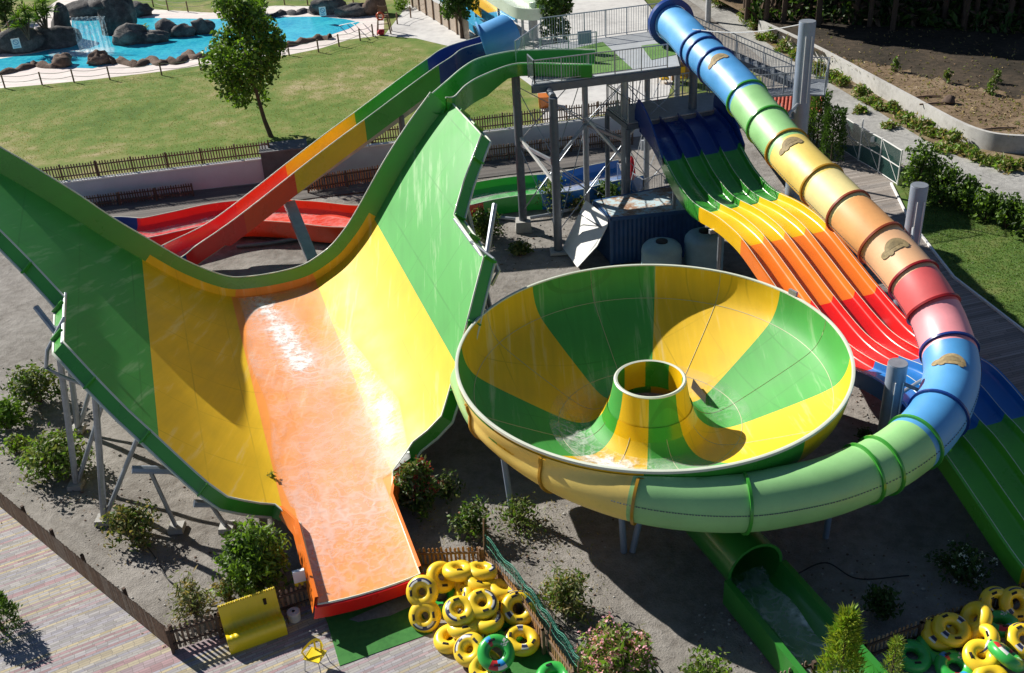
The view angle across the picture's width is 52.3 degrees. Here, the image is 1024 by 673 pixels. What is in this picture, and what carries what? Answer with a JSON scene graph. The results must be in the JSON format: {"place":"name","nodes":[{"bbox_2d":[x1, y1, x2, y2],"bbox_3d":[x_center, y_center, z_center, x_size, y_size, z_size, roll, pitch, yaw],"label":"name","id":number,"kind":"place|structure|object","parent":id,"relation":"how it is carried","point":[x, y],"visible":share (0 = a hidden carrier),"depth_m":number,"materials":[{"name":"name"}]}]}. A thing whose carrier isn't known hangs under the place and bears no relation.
{"place":"outdoors","nodes":[
{"label":"outdoors","id":0,"kind":"place"},
{"bbox_2d":[0,17,358,70],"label":"water","id":1,"kind":"structure","parent":0,"point":[294,28],"depth_m":84.15,"materials":[{"name":"blue liquid"}]},
{"bbox_2d":[0,0,383,87],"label":"pool deck","id":2,"kind":"structure","parent":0,"point":[367,21],"depth_m":79.74,"materials":[{"name":"concrete"}]},
{"bbox_2d":[0,27,46,53],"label":"rock","id":3,"kind":"object","parent":2,"relation":"on","point":[37,41],"visible":0.66,"depth_m":83.23,"materials":[{"name":"grey stone"}]},
{"bbox_2d":[35,25,81,48],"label":"rock","id":4,"kind":"object","parent":2,"relation":"on","point":[59,37],"visible":0.6,"depth_m":84.03,"materials":[{"name":"grey stone"}]},
{"bbox_2d":[97,0,136,35],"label":"rock","id":5,"kind":"object","parent":2,"relation":"on","point":[116,13],"visible":0.52,"depth_m":86.56,"materials":[{"name":"grey stone"}]},
{"bbox_2d":[112,23,146,45],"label":"rock","id":6,"kind":"object","parent":2,"relation":"on","point":[125,34],"visible":0.74,"depth_m":83.68,"materials":[{"name":"grey stone"}]},
{"bbox_2d":[0,507,529,672],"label":"paving","id":7,"kind":"structure","parent":0,"point":[75,621],"depth_m":29.28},
{"bbox_2d":[0,590,24,641],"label":"shrub","id":8,"kind":"object","parent":7,"relation":"on","point":[5,604],"visible":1,"depth_m":29.60,"materials":[{"name":"green plant"}]},
{"bbox_2d":[165,582,314,653],"bbox_3d":[-7.562,7.886,29.348,4.116,0.936,0.167,-15,32,-18],"label":"picket fence","id":9,"kind":"object","parent":7,"relation":"on","point":[219,629],"visible":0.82,"depth_m":29.07,"materials":[{"name":"brown wood"}]},
{"bbox_2d":[217,586,287,654],"bbox_3d":[-7.217,7.908,29.053,1.604,1.139,0.876,-16,32,-20],"label":"yellow seat","id":10,"kind":"object","parent":7,"relation":"on","point":[250,621],"visible":1,"depth_m":29.06,"materials":[{"name":"plastic"}]},
{"bbox_2d":[325,597,432,665],"bbox_3d":[-3.923,8.024,29.585,2.670,0.016,2.457,-15,32,-19],"label":"turf mat","id":11,"kind":"object","parent":7,"relation":"on","point":[352,640],"visible":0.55,"depth_m":29.11,"materials":[{"name":"green plastic"}]},
{"bbox_2d":[349,594,411,621],"bbox_3d":[-3.677,7.853,29.821,1.917,0.008,0.527,-19,34,-25],"label":"rubber mat","id":12,"kind":"object","parent":11,"relation":"on","point":[394,606],"visible":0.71,"depth_m":29.85,"materials":[{"name":"rubber"}]},
{"bbox_2d":[406,575,440,632],"bbox_3d":[-2.480,7.487,29.230,0.934,1.594,0.406,-10,-13,8],"label":"double tube","id":13,"kind":"object","parent":11,"relation":"on","point":[425,602],"visible":1,"depth_m":29.10,"materials":[{"name":"yellow plastic"}]},
{"bbox_2d":[425,588,454,613],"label":"single tube","id":14,"kind":"object","parent":7,"relation":"on","point":[450,594],"visible":0.24,"depth_m":29.71,"materials":[{"name":"green plastic"}]},
{"bbox_2d":[426,560,469,593],"bbox_3d":[-1.722,6.898,30.008,1.594,0.406,0.934,3,61,-27],"label":"double tube","id":15,"kind":"object","parent":14,"relation":"on","point":[434,571],"visible":0.41,"depth_m":29.70,"materials":[{"name":"yellow plastic"}]},
{"bbox_2d":[442,560,496,581],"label":"double tube","id":16,"kind":"object","parent":15,"relation":"on","point":[463,571],"visible":0.94,"depth_m":29.51,"materials":[{"name":"yellow plastic"}]},
{"bbox_2d":[415,546,484,572],"bbox_3d":[-1.808,6.623,30.902,2.013,0.934,0.156,-2,30,3],"label":"picket fence","id":17,"kind":"object","parent":7,"relation":"on","point":[438,553],"visible":0.65,"depth_m":30.83,"materials":[{"name":"brown wood"}]},
{"bbox_2d":[433,624,487,654],"bbox_3d":[-1.385,8.287,28.482,1.594,0.406,0.934,3,38,18],"label":"double tube","id":18,"kind":"object","parent":7,"relation":"on","point":[442,644],"visible":0.38,"depth_m":28.33,"materials":[{"name":"yellow plastic"}]},
{"bbox_2d":[447,610,503,638],"bbox_3d":[-0.998,7.830,28.518,1.594,0.406,0.934,-10,23,-10],"label":"double tube","id":19,"kind":"object","parent":18,"relation":"on","point":[494,623],"visible":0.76,"depth_m":28.20,"materials":[{"name":"yellow plastic"}]},
{"bbox_2d":[442,588,498,625],"bbox_3d":[-1.130,7.434,28.618,1.594,0.406,0.934,-13,49,-16],"label":"double tube","id":20,"kind":"object","parent":19,"relation":"on","point":[470,607],"visible":1,"depth_m":28.48,"materials":[{"name":"yellow plastic"}]},
{"bbox_2d":[453,632,501,672],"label":"double tube","id":21,"kind":"object","parent":7,"relation":"on","point":[462,656],"visible":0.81,"depth_m":27.75,"materials":[{"name":"yellow plastic"}]},
{"bbox_2d":[477,634,514,672],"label":"single tube","id":22,"kind":"object","parent":21,"relation":"on","point":[489,663],"visible":1,"depth_m":27.34,"materials":[{"name":"green plastic"}]},
{"bbox_2d":[493,620,522,641],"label":"single tube","id":23,"kind":"object","parent":7,"relation":"on","point":[506,625],"visible":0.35,"depth_m":28.51,"materials":[{"name":"green plastic"}]},
{"bbox_2d":[500,590,535,625],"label":"single tube","id":24,"kind":"object","parent":23,"relation":"on","point":[508,602],"visible":0.89,"depth_m":28.78,"materials":[{"name":"yellow plastic"}]},
{"bbox_2d":[477,546,573,672],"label":"picket fence","id":25,"kind":"object","parent":7,"relation":"on","point":[547,644],"visible":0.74,"depth_m":28.23,"materials":[{"name":"brown wood"}]},
{"bbox_2d":[483,518,585,672],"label":"safety net","id":26,"kind":"object","parent":25,"relation":"attached to","point":[548,616],"visible":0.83,"depth_m":28.60,"materials":[{"name":"green fabric"}]},
{"bbox_2d":[506,641,553,672],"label":"turf mat","id":27,"kind":"object","parent":7,"relation":"on","point":[535,661],"visible":0.3,"depth_m":27.91,"materials":[{"name":"green plastic"}]},
{"bbox_2d":[504,625,539,656],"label":"single tube","id":28,"kind":"object","parent":27,"relation":"on","point":[530,635],"visible":0.83,"depth_m":28.11,"materials":[{"name":"yellow plastic"}]},
{"bbox_2d":[0,0,761,180],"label":"lawn","id":29,"kind":"structure","parent":0,"point":[422,49],"depth_m":68.25,"materials":[{"name":"green plant"}]},
{"bbox_2d":[108,49,210,67],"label":"rock edging","id":30,"kind":"object","parent":29,"relation":"on","point":[187,54],"visible":0.91,"depth_m":78.65,"materials":[{"name":"brown stone"}]},
{"bbox_2d":[198,0,287,137],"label":"broadleaf tree","id":31,"kind":"object","parent":29,"relation":"on","point":[240,68],"visible":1,"depth_m":59.67,"materials":[{"name":"green plant"}]},
{"bbox_2d":[439,0,479,38],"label":"broadleaf tree","id":32,"kind":"object","parent":29,"relation":"on","point":[459,10],"visible":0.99,"depth_m":78.61,"materials":[{"name":"green plant"}]},
{"bbox_2d":[536,0,574,43],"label":"broadleaf tree","id":33,"kind":"object","parent":29,"relation":"on","point":[554,7],"visible":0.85,"depth_m":74.78,"materials":[{"name":"green plant"}]},
{"bbox_2d":[0,0,1019,672],"bbox_3d":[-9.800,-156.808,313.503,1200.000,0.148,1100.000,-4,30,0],"label":"ground","id":34,"kind":"structure","parent":0,"point":[662,584],"depth_m":32.56,"materials":[{"name":"grey gravel"}]},
{"bbox_2d":[0,394,32,433],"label":"shrub","id":35,"kind":"object","parent":34,"relation":"on","point":[10,416],"visible":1,"depth_m":38.74,"materials":[{"name":"green plant"}]},
{"bbox_2d":[0,359,69,412],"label":"shrub","id":36,"kind":"object","parent":34,"relation":"on","point":[25,388],"visible":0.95,"depth_m":39.84,"materials":[{"name":"green plant"}]},
{"bbox_2d":[10,421,95,485],"bbox_3d":[-15.803,4.074,36.030,2.757,1.826,2.771,-4,30,0],"label":"shrub","id":37,"kind":"object","parent":34,"relation":"on","point":[51,451],"visible":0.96,"depth_m":35.77,"materials":[{"name":"green plant"}]},
{"bbox_2d":[0,493,178,649],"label":"picket fence","id":38,"kind":"object","parent":34,"relation":"on","point":[115,594],"visible":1,"depth_m":31.28,"materials":[{"name":"brown wood"}]},
{"bbox_2d":[95,498,168,555],"bbox_3d":[-12.042,5.757,32.867,2.191,1.650,1.828,1,31,8],"label":"shrub","id":39,"kind":"object","parent":34,"relation":"on","point":[130,521],"visible":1,"depth_m":32.67,"materials":[{"name":"green plant"}]},
{"bbox_2d":[163,566,220,628],"bbox_3d":[-9.176,7.449,29.770,1.635,1.570,1.857,-4,30,0],"label":"shrub","id":40,"kind":"object","parent":34,"relation":"on","point":[186,599],"visible":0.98,"depth_m":29.76,"materials":[{"name":"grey plant"}]},
{"bbox_2d":[209,515,293,601],"bbox_3d":[-7.668,6.326,30.325,2.660,2.800,2.285,-16,32,-21],"label":"shrub","id":41,"kind":"object","parent":34,"relation":"on","point":[255,554],"visible":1,"depth_m":30.15,"materials":[{"name":"green plant"}]},
{"bbox_2d":[259,138,306,178],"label":"concrete block","id":42,"kind":"structure","parent":34,"relation":"on","point":[276,156],"depth_m":59.20,"materials":[{"name":"grey concrete"}]},
{"bbox_2d":[0,48,595,618],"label":"half pipe slide","id":43,"kind":"object","parent":34,"relation":"on","point":[320,386],"visible":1,"depth_m":37.19,"materials":[{"name":"plastic"}]},
{"bbox_2d":[60,116,642,201],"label":"retaining wall","id":44,"kind":"structure","parent":34,"relation":"on","point":[247,171],"depth_m":59.19,"materials":[{"name":"white paint"}]},
{"bbox_2d":[39,140,269,180],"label":"picket fence","id":45,"kind":"object","parent":44,"relation":"on","point":[165,156],"visible":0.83,"depth_m":58.31,"materials":[{"name":"brown wood"}]},
{"bbox_2d":[371,98,629,143],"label":"picket fence","id":46,"kind":"object","parent":44,"relation":"on","point":[597,105],"visible":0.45,"depth_m":61.41,"materials":[{"name":"brown wood"}]},
{"bbox_2d":[92,146,620,217],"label":"wall boards","id":47,"kind":"object","parent":34,"relation":"on","point":[151,207],"depth_m":58.42,"materials":[{"name":"grey concrete"}]},
{"bbox_2d":[84,183,193,206],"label":"picket fence","id":48,"kind":"object","parent":47,"relation":"on","point":[120,201],"visible":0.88,"depth_m":57.85,"materials":[{"name":"brown wood"}]},
{"bbox_2d":[307,165,379,192],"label":"picket fence","id":49,"kind":"object","parent":47,"relation":"on","point":[345,174],"visible":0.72,"depth_m":58.16,"materials":[{"name":"brown wood"}]},
{"bbox_2d":[485,130,632,160],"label":"picket fence","id":50,"kind":"object","parent":47,"relation":"on","point":[540,143],"visible":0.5,"depth_m":60.83,"materials":[{"name":"brown wood"}]},
{"bbox_2d":[112,15,642,264],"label":"body flume","id":51,"kind":"object","parent":34,"relation":"on","point":[267,207],"visible":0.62,"depth_m":51.10,"materials":[{"name":"plastic"}]},
{"bbox_2d":[392,454,446,522],"bbox_3d":[-2.954,4.605,33.401,1.887,2.108,1.743,24,40,39],"label":"shrub","id":52,"kind":"object","parent":34,"relation":"on","point":[416,483],"visible":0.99,"depth_m":33.05,"materials":[{"name":"green plant"}]},
{"bbox_2d":[0,225,927,666],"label":"stones","id":53,"kind":"object","parent":34,"relation":"on","point":[566,537],"visible":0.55,"depth_m":31.05,"materials":[{"name":"grey stone"}]},
{"bbox_2d":[446,494,496,542],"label":"shrub","id":54,"kind":"object","parent":34,"relation":"on","point":[472,525],"visible":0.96,"depth_m":31.96,"materials":[{"name":"green plant"}]},
{"bbox_2d":[466,204,504,246],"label":"shrub","id":55,"kind":"object","parent":34,"relation":"on","point":[480,219],"visible":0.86,"depth_m":50.80,"materials":[{"name":"green plant"}]},
{"bbox_2d":[1,223,995,647],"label":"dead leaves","id":56,"kind":"object","parent":34,"relation":"on","point":[415,519],"visible":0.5,"depth_m":32.27,"materials":[{"name":"plant"}]},
{"bbox_2d":[494,492,549,545],"bbox_3d":[0.249,5.531,32.437,1.596,1.126,1.818,-14,32,-18],"label":"shrub","id":57,"kind":"object","parent":34,"relation":"on","point":[517,508],"visible":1,"depth_m":32.46,"materials":[{"name":"green plant"}]},
{"bbox_2d":[537,560,597,626],"bbox_3d":[1.465,7.088,29.061,1.725,1.680,1.891,-4,30,0],"label":"shrub","id":58,"kind":"object","parent":34,"relation":"on","point":[560,589],"visible":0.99,"depth_m":28.92,"materials":[{"name":"green plant"}]},
{"bbox_2d":[563,200,607,266],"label":"leaning panel","id":59,"kind":"object","parent":34,"relation":"on","point":[586,233],"visible":1,"depth_m":48.29,"materials":[{"name":"white paint"}]},
{"bbox_2d":[568,611,659,672],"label":"shrub","id":60,"kind":"object","parent":34,"relation":"on","point":[621,652],"visible":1,"depth_m":26.43,"materials":[{"name":"green plant"}]},
{"bbox_2d":[592,185,704,265],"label":"shipping container","id":61,"kind":"object","parent":34,"relation":"on","point":[637,220],"visible":0.66,"depth_m":47.74,"materials":[{"name":"blue metal"}]},
{"bbox_2d":[455,264,854,553],"bbox_3d":[4.510,2.259,34.180,12.450,4.527,12.450,-4,30,0],"label":"bowl slide","id":62,"kind":"object","parent":34,"relation":"on","point":[742,373],"visible":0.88,"depth_m":35.37,"materials":[{"name":"plastic"}]},
{"bbox_2d":[641,237,681,264],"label":"water tank","id":63,"kind":"object","parent":34,"relation":"on","point":[661,250],"visible":0.62,"depth_m":45.21,"materials":[{"name":"grey plastic"}]},
{"bbox_2d":[511,3,863,264],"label":"slide tower","id":64,"kind":"structure","parent":34,"relation":"on","point":[624,60],"depth_m":49.66,"materials":[{"name":"grey metal"}]},
{"bbox_2d":[450,0,981,534],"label":"tube slide","id":65,"kind":"object","parent":64,"relation":"on","point":[924,432],"visible":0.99,"depth_m":30.52,"materials":[{"name":"multicoloured plastic"}]},
{"bbox_2d":[684,227,723,270],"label":"water tank","id":66,"kind":"object","parent":34,"relation":"on","point":[700,246],"visible":0.66,"depth_m":45.38,"materials":[{"name":"grey plastic"}]},
{"bbox_2d":[677,645,734,672],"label":"shrub","id":67,"kind":"object","parent":34,"relation":"on","point":[703,668],"visible":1,"depth_m":26.93,"materials":[{"name":"green plant"}]},
{"bbox_2d":[685,531,888,672],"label":"exit flume","id":68,"kind":"object","parent":34,"relation":"on","point":[780,610],"visible":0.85,"depth_m":28.57,"materials":[{"name":"plastic"}]},
{"bbox_2d":[785,19,815,200],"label":"pylon","id":69,"kind":"object","parent":34,"relation":"on","point":[798,111],"visible":0.51,"depth_m":42.05,"materials":[{"name":"metal"}]},
{"bbox_2d":[635,94,1023,586],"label":"racer slide","id":70,"kind":"object","parent":34,"relation":"on","point":[719,184],"visible":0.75,"depth_m":39.65,"materials":[{"name":"plastic"}]},
{"bbox_2d":[818,104,847,160],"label":"shrub","id":71,"kind":"object","parent":34,"relation":"on","point":[829,118],"visible":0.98,"depth_m":56.75,"materials":[{"name":"green plant"}]},
{"bbox_2d":[812,602,870,672],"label":"conifer","id":72,"kind":"object","parent":34,"relation":"on","point":[848,627],"visible":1,"depth_m":25.30,"materials":[{"name":"green plant"}]},
{"bbox_2d":[860,580,905,621],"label":"shrub","id":73,"kind":"object","parent":34,"relation":"on","point":[880,601],"visible":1,"depth_m":28.36,"materials":[{"name":"green plant"}]},
{"bbox_2d":[758,20,1023,153],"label":"boundary wall","id":74,"kind":"structure","parent":34,"relation":"on","point":[979,138],"depth_m":62.96,"materials":[{"name":"concrete"}]},
{"bbox_2d":[877,358,921,431],"bbox_3d":[12.131,2.660,32.814,1.544,4.330,1.025,-1,30,5],"label":"pylon","id":75,"kind":"object","parent":34,"relation":"on","point":[895,385],"visible":0.58,"depth_m":32.00,"materials":[{"name":"metal"}]},
{"bbox_2d":[893,182,928,315],"bbox_3d":[13.997,-1.873,37.614,1.017,7.130,2.552,15,35,29],"label":"pylon","id":76,"kind":"object","parent":34,"relation":"on","point":[917,200],"visible":0.43,"depth_m":36.60,"materials":[{"name":"metal"}]},
{"bbox_2d":[924,533,1001,595],"bbox_3d":[12.687,6.405,29.473,2.028,1.237,1.639,14,35,28],"label":"shrub","id":77,"kind":"object","parent":34,"relation":"on","point":[963,560],"visible":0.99,"depth_m":29.36,"materials":[{"name":"green plant"}]},
{"bbox_2d":[384,0,672,121],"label":"pavement","id":78,"kind":"structure","parent":0,"point":[420,25],"depth_m":81.55,"materials":[{"name":"concrete"}]},
{"bbox_2d":[407,0,469,39],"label":"board fence","id":79,"kind":"object","parent":78,"relation":"on","point":[432,8],"visible":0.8,"depth_m":84.36,"materials":[{"name":"brown wood"}]},
{"bbox_2d":[486,0,563,43],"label":"distant slide","id":80,"kind":"object","parent":78,"relation":"on","point":[522,10],"visible":0.68,"depth_m":75.84,"materials":[{"name":"plastic"}]},
{"bbox_2d":[689,0,1023,224],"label":"gravel road","id":81,"kind":"structure","parent":0,"point":[900,137],"depth_m":62.26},
{"bbox_2d":[720,0,1023,134],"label":"dirt field","id":82,"kind":"structure","parent":0,"point":[872,67],"depth_m":62.87,"materials":[{"name":"brown soil"}]},
{"bbox_2d":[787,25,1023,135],"bbox_3d":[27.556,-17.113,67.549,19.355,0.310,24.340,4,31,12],"label":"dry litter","id":83,"kind":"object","parent":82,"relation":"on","point":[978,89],"visible":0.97,"depth_m":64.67,"materials":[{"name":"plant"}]},
{"bbox_2d":[742,0,1023,98],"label":"forest floor","id":84,"kind":"structure","parent":0,"point":[1000,47],"depth_m":72.44,"materials":[{"name":"brown soil"}]},
{"bbox_2d":[747,0,1023,33],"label":"undergrowth","id":85,"kind":"object","parent":84,"relation":"on","point":[931,10],"visible":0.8,"depth_m":78.46,"materials":[{"name":"green plant"}]},
{"bbox_2d":[742,14,1023,161],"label":"verge","id":86,"kind":"structure","parent":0,"point":[847,89],"depth_m":63.17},
{"bbox_2d":[777,145,1023,396],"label":"boardwalk","id":87,"kind":"structure","parent":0,"point":[999,337],"depth_m":42.83,"materials":[{"name":"grey wood"}]},
{"bbox_2d":[807,89,833,147],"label":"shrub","id":88,"kind":"object","parent":87,"relation":"on","point":[817,102],"visible":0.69,"depth_m":57.61,"materials":[{"name":"green plant"}]},
{"bbox_2d":[841,118,902,184],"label":"gate","id":89,"kind":"structure","parent":87,"relation":"on","point":[879,154],"depth_m":55.98,"materials":[{"name":"white metal"}]},
{"bbox_2d":[874,603,1023,672],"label":"paving","id":90,"kind":"structure","parent":0,"point":[952,666],"depth_m":27.34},
{"bbox_2d":[892,639,931,672],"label":"single tube","id":91,"kind":"object","parent":90,"relation":"on","point":[922,663],"visible":0.82,"depth_m":26.96,"materials":[{"name":"green plastic"}]},
{"bbox_2d":[916,635,955,664],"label":"single tube","id":92,"kind":"object","parent":90,"relation":"on","point":[920,639],"visible":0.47,"depth_m":27.19,"materials":[{"name":"green plastic"}]},
{"bbox_2d":[921,615,957,651],"bbox_3d":[11.271,7.816,27.487,1.000,0.382,1.000,-9,52,-10],"label":"single tube","id":93,"kind":"object","parent":92,"relation":"on","point":[933,642],"visible":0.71,"depth_m":27.32,"materials":[{"name":"yellow plastic"}]},
{"bbox_2d":[932,612,971,647],"bbox_3d":[11.520,7.666,27.319,1.000,0.382,1.000,-9,46,-10],"label":"single tube","id":94,"kind":"object","parent":93,"relation":"on","point":[959,623],"visible":1,"depth_m":27.19,"materials":[{"name":"yellow plastic"}]},
{"bbox_2d":[865,582,1023,656],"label":"picket fence","id":95,"kind":"object","parent":90,"relation":"on","point":[920,626],"visible":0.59,"depth_m":27.39,"materials":[{"name":"brown wood"}]},
{"bbox_2d":[934,650,972,672],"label":"single tube","id":96,"kind":"object","parent":90,"relation":"on","point":[944,660],"visible":0.94,"depth_m":26.79,"materials":[{"name":"green plastic"}]},
{"bbox_2d":[962,639,1007,672],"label":"double tube","id":97,"kind":"object","parent":90,"relation":"on","point":[973,662],"visible":0.91,"depth_m":26.51,"materials":[{"name":"yellow plastic"}]},
{"bbox_2d":[960,601,999,658],"bbox_3d":[12.200,7.653,27.272,0.406,0.934,1.594,29,38,-21],"label":"double tube","id":98,"kind":"object","parent":97,"relation":"on","point":[981,626],"visible":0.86,"depth_m":27.16,"materials":[{"name":"yellow plastic"}]},
{"bbox_2d":[987,640,1023,672],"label":"single tube","id":99,"kind":"object","parent":97,"relation":"on","point":[1005,655],"visible":1,"depth_m":26.18,"materials":[{"name":"green plastic"}]},
{"bbox_2d":[998,586,1023,621],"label":"single tube","id":100,"kind":"object","parent":90,"relation":"on","point":[1008,596],"visible":0.92,"depth_m":27.96,"materials":[{"name":"yellow plastic"}]},
{"bbox_2d":[893,168,1023,327],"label":"side lawn","id":101,"kind":"structure","parent":0,"point":[925,233],"depth_m":47.31,"materials":[{"name":"green plant"}]},
{"bbox_2d":[898,134,945,194],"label":"hedge shrub","id":102,"kind":"object","parent":101,"relation":"on","point":[920,162],"visible":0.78,"depth_m":52.10,"materials":[{"name":"green plant"}]},
{"bbox_2d":[921,152,967,204],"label":"hedge shrub","id":103,"kind":"object","parent":101,"relation":"on","point":[940,183],"visible":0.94,"depth_m":51.30,"materials":[{"name":"green plant"}]},
{"bbox_2d":[945,173,985,213],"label":"hedge shrub","id":104,"kind":"object","parent":101,"relation":"on","point":[964,195],"visible":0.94,"depth_m":50.38,"materials":[{"name":"green plant"}]},
{"bbox_2d":[963,184,1004,222],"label":"hedge shrub","id":105,"kind":"object","parent":101,"relation":"on","point":[985,202],"visible":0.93,"depth_m":49.45,"materials":[{"name":"green plant"}]},
{"bbox_2d":[991,192,1023,229],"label":"hedge shrub","id":106,"kind":"object","parent":101,"relation":"on","point":[1006,211],"visible":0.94,"depth_m":48.60,"materials":[{"name":"green plant"}]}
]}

